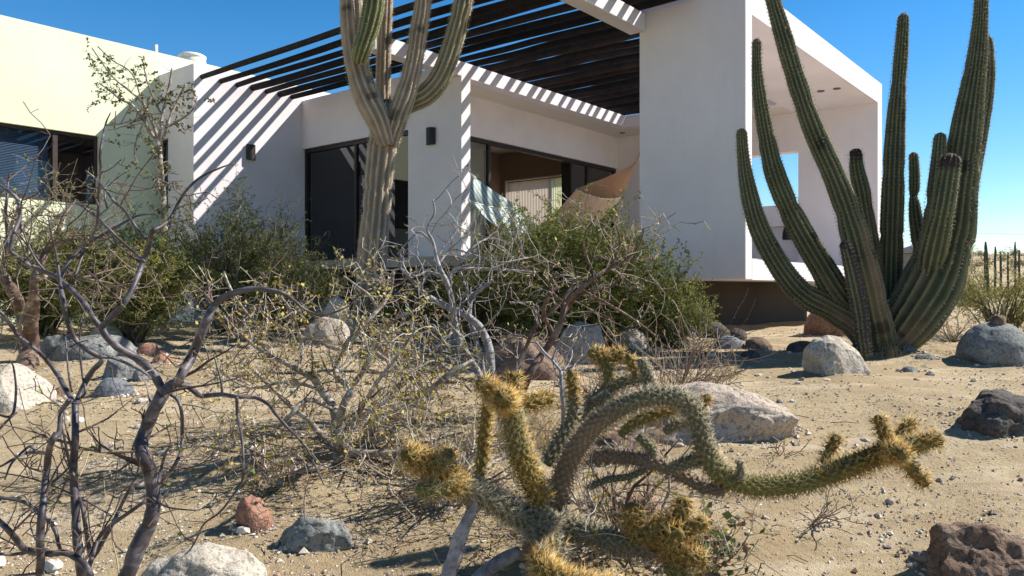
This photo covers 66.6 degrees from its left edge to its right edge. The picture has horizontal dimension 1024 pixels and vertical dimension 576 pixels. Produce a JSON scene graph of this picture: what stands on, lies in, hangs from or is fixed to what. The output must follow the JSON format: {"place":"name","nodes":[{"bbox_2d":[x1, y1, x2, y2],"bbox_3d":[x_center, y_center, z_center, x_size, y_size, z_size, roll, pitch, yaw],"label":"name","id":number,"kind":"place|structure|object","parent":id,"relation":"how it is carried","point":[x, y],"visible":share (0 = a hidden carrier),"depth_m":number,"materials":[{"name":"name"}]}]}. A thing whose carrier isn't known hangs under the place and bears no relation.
{"place":"outdoors","nodes":[
{"label":"outdoors","id":0,"kind":"place"},
{"bbox_2d":[0,253,1023,575],"bbox_3d":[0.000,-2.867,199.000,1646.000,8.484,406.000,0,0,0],"label":"ground","id":1,"kind":"structure","parent":0,"point":[842,563],"depth_m":3.79,"materials":[{"name":"beige sand"}]},
{"bbox_2d":[0,363,56,412],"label":"boulder","id":2,"kind":"object","parent":1,"relation":"on","point":[25,376],"visible":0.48,"depth_m":4.96,"materials":[{"name":"white stone"}]},
{"bbox_2d":[40,335,71,355],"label":"boulder","id":3,"kind":"object","parent":1,"relation":"on","point":[48,345],"visible":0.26,"depth_m":6.87,"materials":[{"name":"grey stone"}]},
{"bbox_2d":[56,386,64,396],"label":"boulder","id":4,"kind":"object","parent":1,"relation":"on","point":[60,392],"visible":0.22,"depth_m":5.20,"materials":[{"name":"brown stone"}]},
{"bbox_2d":[0,210,123,337],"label":"green bush","id":5,"kind":"object","parent":1,"relation":"on","point":[45,323],"visible":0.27,"depth_m":8.85,"materials":[{"name":"green plant"}]},
{"bbox_2d":[78,430,92,561],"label":"dry shoot","id":6,"kind":"object","parent":1,"relation":"on","point":[80,476],"visible":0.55,"depth_m":2.56,"materials":[{"name":"brown plant"}]},
{"bbox_2d":[51,334,137,360],"bbox_3d":[-3.721,0.558,6.944,0.693,0.291,0.554,0,0,0],"label":"boulder","id":7,"kind":"object","parent":1,"relation":"on","point":[101,345],"visible":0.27,"depth_m":6.75,"materials":[{"name":"grey stone"}]},
{"bbox_2d":[0,196,211,575],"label":"copal shrub","id":8,"kind":"object","parent":1,"relation":"on","point":[40,552],"visible":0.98,"depth_m":2.09,"materials":[{"name":"grey plant"}]},
{"bbox_2d":[0,153,211,368],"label":"elephant tree","id":9,"kind":"object","parent":1,"relation":"on","point":[28,313],"visible":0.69,"depth_m":6.40,"materials":[{"name":"red plant"}]},
{"bbox_2d":[90,322,123,336],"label":"boulder","id":10,"kind":"object","parent":1,"relation":"on","point":[109,327],"visible":0.19,"depth_m":7.97,"materials":[{"name":"grey stone"}]},
{"bbox_2d":[103,480,118,573],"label":"dry shoot","id":11,"kind":"object","parent":1,"relation":"on","point":[111,534],"visible":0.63,"depth_m":2.61,"materials":[{"name":"brown plant"}]},
{"bbox_2d":[92,378,134,396],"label":"boulder","id":12,"kind":"object","parent":1,"relation":"on","point":[105,387],"visible":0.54,"depth_m":5.20,"materials":[{"name":"grey stone"}]},
{"bbox_2d":[102,356,135,378],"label":"boulder","id":13,"kind":"object","parent":1,"relation":"on","point":[121,370],"visible":0.34,"depth_m":5.80,"materials":[{"name":"grey stone"}]},
{"bbox_2d":[19,203,232,343],"bbox_3d":[-4.012,-0.130,8.213,1.972,1.515,1.682,0,0,0],"label":"green bush","id":14,"kind":"object","parent":1,"relation":"on","point":[135,333],"visible":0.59,"depth_m":8.02,"materials":[{"name":"green plant"}]},
{"bbox_2d":[132,367,149,381],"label":"boulder","id":15,"kind":"object","parent":1,"relation":"on","point":[136,375],"visible":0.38,"depth_m":5.67,"materials":[{"name":"grey stone"}]},
{"bbox_2d":[82,37,215,330],"bbox_3d":[-4.497,-1.251,9.588,1.620,3.603,0.840,0,0,0],"label":"slender tree","id":16,"kind":"object","parent":1,"relation":"on","point":[159,163],"visible":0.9,"depth_m":9.61,"materials":[{"name":"green plant"}]},
{"bbox_2d":[137,343,161,355],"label":"boulder","id":17,"kind":"object","parent":1,"relation":"on","point":[149,349],"visible":0.42,"depth_m":7.08,"materials":[{"name":"brown stone"}]},
{"bbox_2d":[152,354,173,362],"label":"boulder","id":18,"kind":"object","parent":1,"relation":"on","point":[158,358],"visible":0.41,"depth_m":6.63,"materials":[{"name":"red stone"}]},
{"bbox_2d":[0,98,353,575],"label":"copal shrub","id":19,"kind":"object","parent":1,"relation":"on","point":[142,537],"visible":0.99,"depth_m":2.19,"materials":[{"name":"grey plant"}]},
{"bbox_2d":[141,542,267,575],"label":"boulder","id":20,"kind":"object","parent":1,"relation":"on","point":[206,559],"visible":0.98,"depth_m":2.74,"materials":[{"name":"white stone"}]},
{"bbox_2d":[145,164,312,333],"bbox_3d":[-3.429,-0.465,9.375,2.065,2.081,1.798,0,0,0],"label":"green bush","id":21,"kind":"object","parent":1,"relation":"on","point":[239,248],"visible":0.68,"depth_m":9.17,"materials":[{"name":"green plant"}]},
{"bbox_2d":[235,495,272,531],"bbox_3d":[-1.067,0.954,3.216,0.157,0.201,0.110,0,0,0],"label":"boulder","id":22,"kind":"object","parent":1,"relation":"on","point":[252,512],"visible":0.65,"depth_m":3.18,"materials":[{"name":"stone"}]},
{"bbox_2d":[251,315,268,327],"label":"boulder","id":23,"kind":"object","parent":1,"relation":"on","point":[254,319],"visible":0.14,"depth_m":10.35,"materials":[{"name":"grey stone"}]},
{"bbox_2d":[225,184,332,328],"bbox_3d":[-3.161,-0.407,10.408,1.365,1.941,1.217,0,0,-28],"label":"green bush","id":24,"kind":"object","parent":1,"relation":"on","point":[283,234],"visible":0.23,"depth_m":10.23,"materials":[{"name":"green plant"}]},
{"bbox_2d":[226,230,354,331],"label":"green bush","id":25,"kind":"object","parent":1,"relation":"on","point":[323,289],"visible":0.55,"depth_m":9.51,"materials":[{"name":"green plant"}]},
{"bbox_2d":[280,516,353,551],"bbox_3d":[-0.769,0.986,3.071,0.276,0.182,0.164,0,0,-19],"label":"boulder","id":26,"kind":"object","parent":1,"relation":"on","point":[317,535],"visible":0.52,"depth_m":3.02,"materials":[{"name":"grey stone"}]},
{"bbox_2d":[302,317,349,345],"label":"boulder","id":27,"kind":"object","parent":1,"relation":"on","point":[327,333],"visible":0.35,"depth_m":7.70,"materials":[{"name":"beige stone"}]},
{"bbox_2d":[160,216,506,501],"bbox_3d":[-0.941,0.373,4.026,1.911,1.461,1.772,0,0,0],"label":"white barked shrub","id":28,"kind":"object","parent":1,"relation":"on","point":[337,423],"visible":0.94,"depth_m":3.90,"materials":[{"name":"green plant"}]},
{"bbox_2d":[322,296,355,334],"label":"boulder","id":29,"kind":"object","parent":1,"relation":"on","point":[329,306],"visible":0.26,"depth_m":8.23,"materials":[{"name":"grey stone"}]},
{"bbox_2d":[358,338,391,359],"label":"boulder","id":30,"kind":"object","parent":1,"relation":"on","point":[379,348],"visible":0.15,"depth_m":6.84,"materials":[{"name":"grey stone"}]},
{"bbox_2d":[353,273,444,338],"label":"green bush","id":31,"kind":"object","parent":1,"relation":"on","point":[389,310],"visible":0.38,"depth_m":8.62,"materials":[{"name":"green plant"}]},
{"bbox_2d":[338,0,473,337],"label":"cardon cactus","id":32,"kind":"object","parent":1,"relation":"on","point":[363,27],"visible":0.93,"depth_m":8.86,"materials":[{"name":"green plant"}]},
{"bbox_2d":[301,361,577,528],"bbox_3d":[-0.253,0.789,3.503,1.185,0.925,1.202,0,0,-25],"label":"white twig shrub","id":33,"kind":"object","parent":1,"relation":"on","point":[412,482],"visible":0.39,"depth_m":3.44,"materials":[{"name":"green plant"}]},
{"bbox_2d":[0,0,881,329],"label":"house","id":34,"kind":"structure","parent":1,"relation":"on","point":[500,134],"depth_m":12.71,"materials":[{"name":"white paint"}]},
{"bbox_2d":[0,123,97,204],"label":"window","id":35,"kind":"structure","parent":34,"relation":"in","point":[54,134],"depth_m":11.98,"materials":[{"name":"black glass"}]},
{"bbox_2d":[163,140,167,186],"bbox_3d":[-5.866,-1.415,13.308,0.320,2.230,0.040,0,0,39],"label":"narrow window","id":36,"kind":"structure","parent":34,"relation":"in","point":[165,141],"depth_m":13.39,"materials":[{"name":"black glass"}]},
{"bbox_2d":[178,52,205,63],"bbox_3d":[-6.489,-4.270,15.810,0.540,0.940,0.540,0,0,0],"label":"water tank","id":37,"kind":"object","parent":34,"relation":"on","point":[196,57],"visible":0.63,"depth_m":15.59,"materials":[{"name":"white plastic"}]},
{"bbox_2d":[246,144,255,160],"bbox_3d":[-4.474,-2.330,13.377,0.096,0.260,0.170,0,0,39],"label":"wall lamp","id":38,"kind":"object","parent":34,"relation":"attached to","point":[250,151],"visible":1,"depth_m":13.33,"materials":[{"name":"metal"}]},
{"bbox_2d":[305,131,407,260],"bbox_3d":[-2.694,-1.510,13.434,2.790,2.060,0.070,0,0,39],"label":"sliding door","id":39,"kind":"structure","parent":34,"relation":"in","point":[334,173],"depth_m":13.66,"materials":[{"name":"black glass"}]},
{"bbox_2d":[426,127,434,144],"bbox_3d":[-1.275,-2.360,12.111,0.170,0.260,0.096,0,0,39],"label":"wall lamp","id":40,"kind":"object","parent":34,"relation":"attached to","point":[430,135],"visible":1,"depth_m":12.06,"materials":[{"name":"metal"}]},
{"bbox_2d":[200,0,752,114],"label":"pergola","id":41,"kind":"object","parent":34,"relation":"on","point":[609,75],"visible":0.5,"depth_m":11.38,"materials":[{"name":"brown wood"}]},
{"bbox_2d":[507,176,561,224],"bbox_3d":[0.653,-1.790,18.013,1.920,1.480,0.120,0,0,39],"label":"back window","id":42,"kind":"structure","parent":34,"relation":"in","point":[550,187],"depth_m":18.02,"materials":[{"name":"white glass"}]},
{"bbox_2d":[470,136,615,254],"bbox_3d":[0.389,-1.510,14.589,0.280,2.060,5.450,0,0,39],"label":"sliding door","id":43,"kind":"structure","parent":34,"relation":"in","point":[574,177],"depth_m":13.90,"materials":[{"name":"black glass"}]},
{"bbox_2d":[465,151,639,241],"bbox_3d":[0.495,-1.225,10.865,3.079,1.316,1.113,0,0,39],"label":"hammock","id":44,"kind":"object","parent":34,"relation":"hanging from","point":[487,198],"visible":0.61,"depth_m":10.52,"materials":[{"name":"fabric"}]},
{"bbox_2d":[782,227,791,239],"bbox_3d":[5.024,-1.068,14.209,0.184,0.377,0.184,0,0,0],"label":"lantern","id":45,"kind":"object","parent":34,"relation":"hanging from","point":[785,235],"visible":0.35,"depth_m":14.14,"materials":[{"name":"metal"}]},
{"bbox_2d":[429,333,467,351],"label":"boulder","id":46,"kind":"object","parent":1,"relation":"on","point":[452,344],"visible":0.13,"depth_m":7.40,"materials":[{"name":"grey stone"}]},
{"bbox_2d":[407,258,528,344],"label":"green bush","id":47,"kind":"object","parent":1,"relation":"on","point":[481,315],"visible":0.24,"depth_m":8.10,"materials":[{"name":"green plant"}]},
{"bbox_2d":[440,495,522,575],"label":"stem stump","id":48,"kind":"object","parent":1,"relation":"on","point":[493,566],"visible":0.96,"depth_m":2.59,"materials":[{"name":"grey plant"}]},
{"bbox_2d":[359,155,611,417],"bbox_3d":[-0.174,0.002,4.700,1.382,1.582,0.914,0,0,-24],"label":"grey arching shrub","id":49,"kind":"object","parent":1,"relation":"on","point":[480,330],"visible":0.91,"depth_m":4.71,"materials":[{"name":"grey plant"}]},
{"bbox_2d":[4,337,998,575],"bbox_3d":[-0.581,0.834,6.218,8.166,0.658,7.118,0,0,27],"label":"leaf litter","id":50,"kind":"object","parent":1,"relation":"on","point":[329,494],"visible":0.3,"depth_m":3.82,"materials":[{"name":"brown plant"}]},
{"bbox_2d":[114,342,909,574],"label":"dry grass","id":51,"kind":"structure","parent":1,"relation":"on","point":[891,352],"depth_m":4.26,"materials":[{"name":"beige plant"}]},
{"bbox_2d":[484,334,565,380],"bbox_3d":[0.093,0.606,6.056,0.663,0.489,0.530,0,0,0],"label":"boulder","id":52,"kind":"object","parent":1,"relation":"on","point":[532,351],"visible":0.28,"depth_m":5.87,"materials":[{"name":"grey stone"}]},
{"bbox_2d":[441,180,703,350],"bbox_3d":[0.542,-0.128,7.536,2.348,1.866,2.349,0,0,-45],"label":"green bush","id":53,"kind":"object","parent":1,"relation":"on","point":[550,232],"visible":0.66,"depth_m":7.20,"materials":[{"name":"green plant"}]},
{"bbox_2d":[534,324,624,454],"bbox_3d":[0.278,0.582,3.499,0.418,0.854,0.298,0,0,19],"label":"bare sapling","id":54,"kind":"object","parent":1,"relation":"on","point":[561,371],"visible":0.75,"depth_m":3.50,"materials":[{"name":"grey plant"}]},
{"bbox_2d":[553,322,607,363],"bbox_3d":[0.592,0.547,6.778,0.544,0.514,0.435,0,0,0],"label":"boulder","id":55,"kind":"object","parent":1,"relation":"on","point":[595,333],"visible":0.25,"depth_m":6.62,"materials":[{"name":"grey stone"}]},
{"bbox_2d":[484,182,710,417],"bbox_3d":[0.438,0.173,4.384,1.197,1.470,0.961,0,0,0],"label":"brown curved shrub","id":56,"kind":"object","parent":1,"relation":"on","point":[572,298],"visible":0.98,"depth_m":4.33,"materials":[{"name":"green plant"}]},
{"bbox_2d":[530,314,675,404],"bbox_3d":[0.601,0.588,5.264,0.986,0.847,0.934,0,0,0],"label":"dead brush","id":57,"kind":"object","parent":1,"relation":"on","point":[585,387],"visible":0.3,"depth_m":5.28,"materials":[{"name":"brown plant"}]},
{"bbox_2d":[433,385,776,575],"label":"white twig shrub","id":58,"kind":"object","parent":1,"relation":"on","point":[591,508],"visible":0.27,"depth_m":3.01,"materials":[{"name":"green plant"}]},
{"bbox_2d":[595,433,640,464],"bbox_3d":[0.539,0.839,3.971,0.264,0.202,0.220,0,0,-20],"label":"boulder","id":59,"kind":"object","parent":1,"relation":"on","point":[615,438],"visible":0.17,"depth_m":3.94,"materials":[{"name":"grey stone"}]},
{"bbox_2d":[610,328,649,349],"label":"boulder","id":60,"kind":"object","parent":1,"relation":"on","point":[631,338],"visible":0.32,"depth_m":7.21,"materials":[{"name":"grey stone"}]},
{"bbox_2d":[618,493,663,516],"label":"boulder","id":61,"kind":"object","parent":1,"relation":"on","point":[638,497],"visible":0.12,"depth_m":3.26,"materials":[{"name":"stone"}]},
{"bbox_2d":[392,343,949,575],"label":"cholla cactus","id":62,"kind":"object","parent":1,"relation":"on","point":[543,520],"visible":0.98,"depth_m":2.72,"materials":[{"name":"plant"}]},
{"bbox_2d":[622,255,727,348],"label":"green bush","id":63,"kind":"object","parent":1,"relation":"on","point":[695,315],"visible":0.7,"depth_m":7.54,"materials":[{"name":"green plant"}]},
{"bbox_2d":[583,303,780,406],"bbox_3d":[1.062,0.540,4.909,1.237,0.908,1.102,0,0,-43],"label":"dead brush","id":64,"kind":"object","parent":1,"relation":"on","point":[687,370],"visible":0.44,"depth_m":4.84,"materials":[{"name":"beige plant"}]},
{"bbox_2d":[648,278,756,359],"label":"wispy shrub","id":65,"kind":"object","parent":1,"relation":"on","point":[695,343],"visible":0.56,"depth_m":7.22,"materials":[{"name":"brown plant"}]},
{"bbox_2d":[698,321,729,338],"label":"boulder","id":66,"kind":"object","parent":1,"relation":"on","point":[718,326],"visible":0.25,"depth_m":8.50,"materials":[{"name":"grey stone"}]},
{"bbox_2d":[704,351,723,357],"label":"boulder","id":67,"kind":"object","parent":1,"relation":"on","point":[705,353],"visible":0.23,"depth_m":6.96,"materials":[{"name":"grey stone"}]},
{"bbox_2d":[630,381,798,444],"bbox_3d":[1.074,0.737,4.359,0.976,0.420,0.537,0,0,0],"label":"boulder","id":68,"kind":"object","parent":1,"relation":"on","point":[733,410],"visible":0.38,"depth_m":4.16,"materials":[{"name":"grey stone"}]},
{"bbox_2d":[711,336,744,348],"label":"boulder","id":69,"kind":"object","parent":1,"relation":"on","point":[737,342],"visible":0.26,"depth_m":7.51,"materials":[{"name":"grey stone"}]},
{"bbox_2d":[686,468,780,575],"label":"leafy plant","id":70,"kind":"object","parent":1,"relation":"on","point":[727,515],"visible":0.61,"depth_m":2.85,"materials":[{"name":"green plant"}]},
{"bbox_2d":[730,328,746,339],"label":"boulder","id":71,"kind":"object","parent":1,"relation":"on","point":[739,333],"visible":0.47,"depth_m":8.36,"materials":[{"name":"stone"}]},
{"bbox_2d":[740,350,760,359],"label":"boulder","id":72,"kind":"object","parent":1,"relation":"on","point":[752,354],"visible":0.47,"depth_m":6.94,"materials":[{"name":"grey stone"}]},
{"bbox_2d":[744,337,772,350],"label":"boulder","id":73,"kind":"object","parent":1,"relation":"on","point":[762,343],"visible":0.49,"depth_m":7.45,"materials":[{"name":"brown stone"}]},
{"bbox_2d":[767,434,810,457],"bbox_3d":[1.410,0.822,3.980,0.220,0.165,0.132,0,0,-35],"label":"dead brush","id":74,"kind":"object","parent":1,"relation":"on","point":[777,453],"visible":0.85,"depth_m":3.97,"materials":[{"name":"brown plant"}]},
{"bbox_2d":[786,341,810,352],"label":"boulder","id":75,"kind":"object","parent":1,"relation":"on","point":[797,346],"visible":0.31,"depth_m":7.36,"materials":[{"name":"grey stone"}]},
{"bbox_2d":[803,313,845,336],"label":"boulder","id":76,"kind":"object","parent":1,"relation":"on","point":[814,325],"visible":0.16,"depth_m":8.65,"materials":[{"name":"brown stone"}]},
{"bbox_2d":[804,489,863,527],"bbox_3d":[1.325,0.975,3.248,0.239,0.283,0.343,0,0,0],"label":"dead brush","id":77,"kind":"object","parent":1,"relation":"on","point":[822,514],"visible":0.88,"depth_m":3.23,"materials":[{"name":"brown plant"}]},
{"bbox_2d":[802,335,870,375],"bbox_3d":[2.508,0.587,6.087,0.449,0.444,0.337,0,0,-22],"label":"boulder","id":78,"kind":"object","parent":1,"relation":"on","point":[826,355],"visible":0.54,"depth_m":5.96,"materials":[{"name":"beige stone"}]},
{"bbox_2d":[735,0,996,357],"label":"cardon cactus","id":79,"kind":"object","parent":1,"relation":"on","point":[876,294],"visible":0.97,"depth_m":7.18,"materials":[{"name":"green plant"}]},
{"bbox_2d":[903,245,912,268],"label":"distant house","id":80,"kind":"structure","parent":1,"relation":"on","point":[907,252],"depth_m":62.15,"materials":[{"name":"white paint"}]},
{"bbox_2d":[900,366,917,371],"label":"boulder","id":81,"kind":"object","parent":1,"relation":"on","point":[909,369],"visible":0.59,"depth_m":6.22,"materials":[{"name":"grey stone"}]},
{"bbox_2d":[901,345,919,353],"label":"boulder","id":82,"kind":"object","parent":1,"relation":"on","point":[908,347],"visible":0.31,"depth_m":7.04,"materials":[{"name":"grey stone"}]},
{"bbox_2d":[809,247,1023,306],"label":"scrub","id":83,"kind":"object","parent":1,"relation":"on","point":[980,253],"visible":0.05,"depth_m":71.61,"materials":[{"name":"green plant"}]},
{"bbox_2d":[915,354,936,358],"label":"boulder","id":84,"kind":"object","parent":1,"relation":"on","point":[927,356],"visible":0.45,"depth_m":6.77,"materials":[{"name":"grey stone"}]},
{"bbox_2d":[933,299,991,342],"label":"scraggly shrub","id":85,"kind":"object","parent":1,"relation":"on","point":[951,338],"visible":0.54,"depth_m":8.18,"materials":[{"name":"beige plant"}]},
{"bbox_2d":[922,521,1023,575],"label":"boulder","id":86,"kind":"object","parent":1,"relation":"on","point":[956,548],"visible":0.98,"depth_m":2.78,"materials":[{"name":"brown stone"}]},
{"bbox_2d":[983,253,985,289],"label":"distant cactus","id":87,"kind":"object","parent":1,"relation":"on","point":[984,269],"visible":0.38,"depth_m":51.96,"materials":[{"name":"green plant"}]},
{"bbox_2d":[984,242,989,292],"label":"distant cactus","id":88,"kind":"object","parent":1,"relation":"on","point":[986,259],"visible":0.64,"depth_m":43.95,"materials":[{"name":"green plant"}]},
{"bbox_2d":[951,245,1023,332],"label":"yellow green bush","id":89,"kind":"object","parent":1,"relation":"on","point":[978,302],"visible":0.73,"depth_m":8.76,"materials":[{"name":"green plant"}]},
{"bbox_2d":[955,322,1023,366],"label":"boulder","id":90,"kind":"object","parent":1,"relation":"on","point":[987,343],"visible":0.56,"depth_m":6.55,"materials":[{"name":"grey stone"}]},
{"bbox_2d":[990,315,1006,324],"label":"boulder","id":91,"kind":"object","parent":90,"relation":"on","point":[998,319],"visible":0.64,"depth_m":6.67,"materials":[{"name":"brown stone"}]},
{"bbox_2d":[958,389,1023,438],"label":"boulder","id":92,"kind":"object","parent":1,"relation":"on","point":[997,413],"visible":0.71,"depth_m":4.36,"materials":[{"name":"grey stone"}]},
{"bbox_2d":[994,246,996,294],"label":"distant cactus","id":93,"kind":"object","parent":1,"relation":"on","point":[995,257],"visible":0.65,"depth_m":46.96,"materials":[{"name":"green plant"}]},
{"bbox_2d":[999,252,1001,287],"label":"distant cactus","id":94,"kind":"object","parent":1,"relation":"on","point":[1000,264],"visible":0.59,"depth_m":49.96,"materials":[{"name":"green plant"}]},
{"bbox_2d":[1007,253,1008,291],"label":"distant cactus","id":95,"kind":"object","parent":1,"relation":"on","point":[1007,271],"visible":0.59,"depth_m":53.96,"materials":[{"name":"green plant"}]},
{"bbox_2d":[1014,242,1019,291],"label":"distant cactus","id":96,"kind":"object","parent":1,"relation":"on","point":[1015,260],"visible":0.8,"depth_m":47.97,"materials":[{"name":"green plant"}]},
{"bbox_2d":[1018,250,1020,296],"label":"distant cactus","id":97,"kind":"object","parent":1,"relation":"on","point":[1019,266],"visible":0.45,"depth_m":49.97,"materials":[{"name":"green plant"}]},
{"bbox_2d":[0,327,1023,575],"bbox_3d":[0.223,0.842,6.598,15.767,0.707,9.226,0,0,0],"label":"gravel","id":98,"kind":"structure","parent":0,"point":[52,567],"depth_m":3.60,"materials":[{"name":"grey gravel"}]},
{"bbox_2d":[0,0,1023,253],"label":"sky","id":99,"kind":"structure","parent":0,"point":[227,32],"materials":[{"name":"blue"}]}
]}

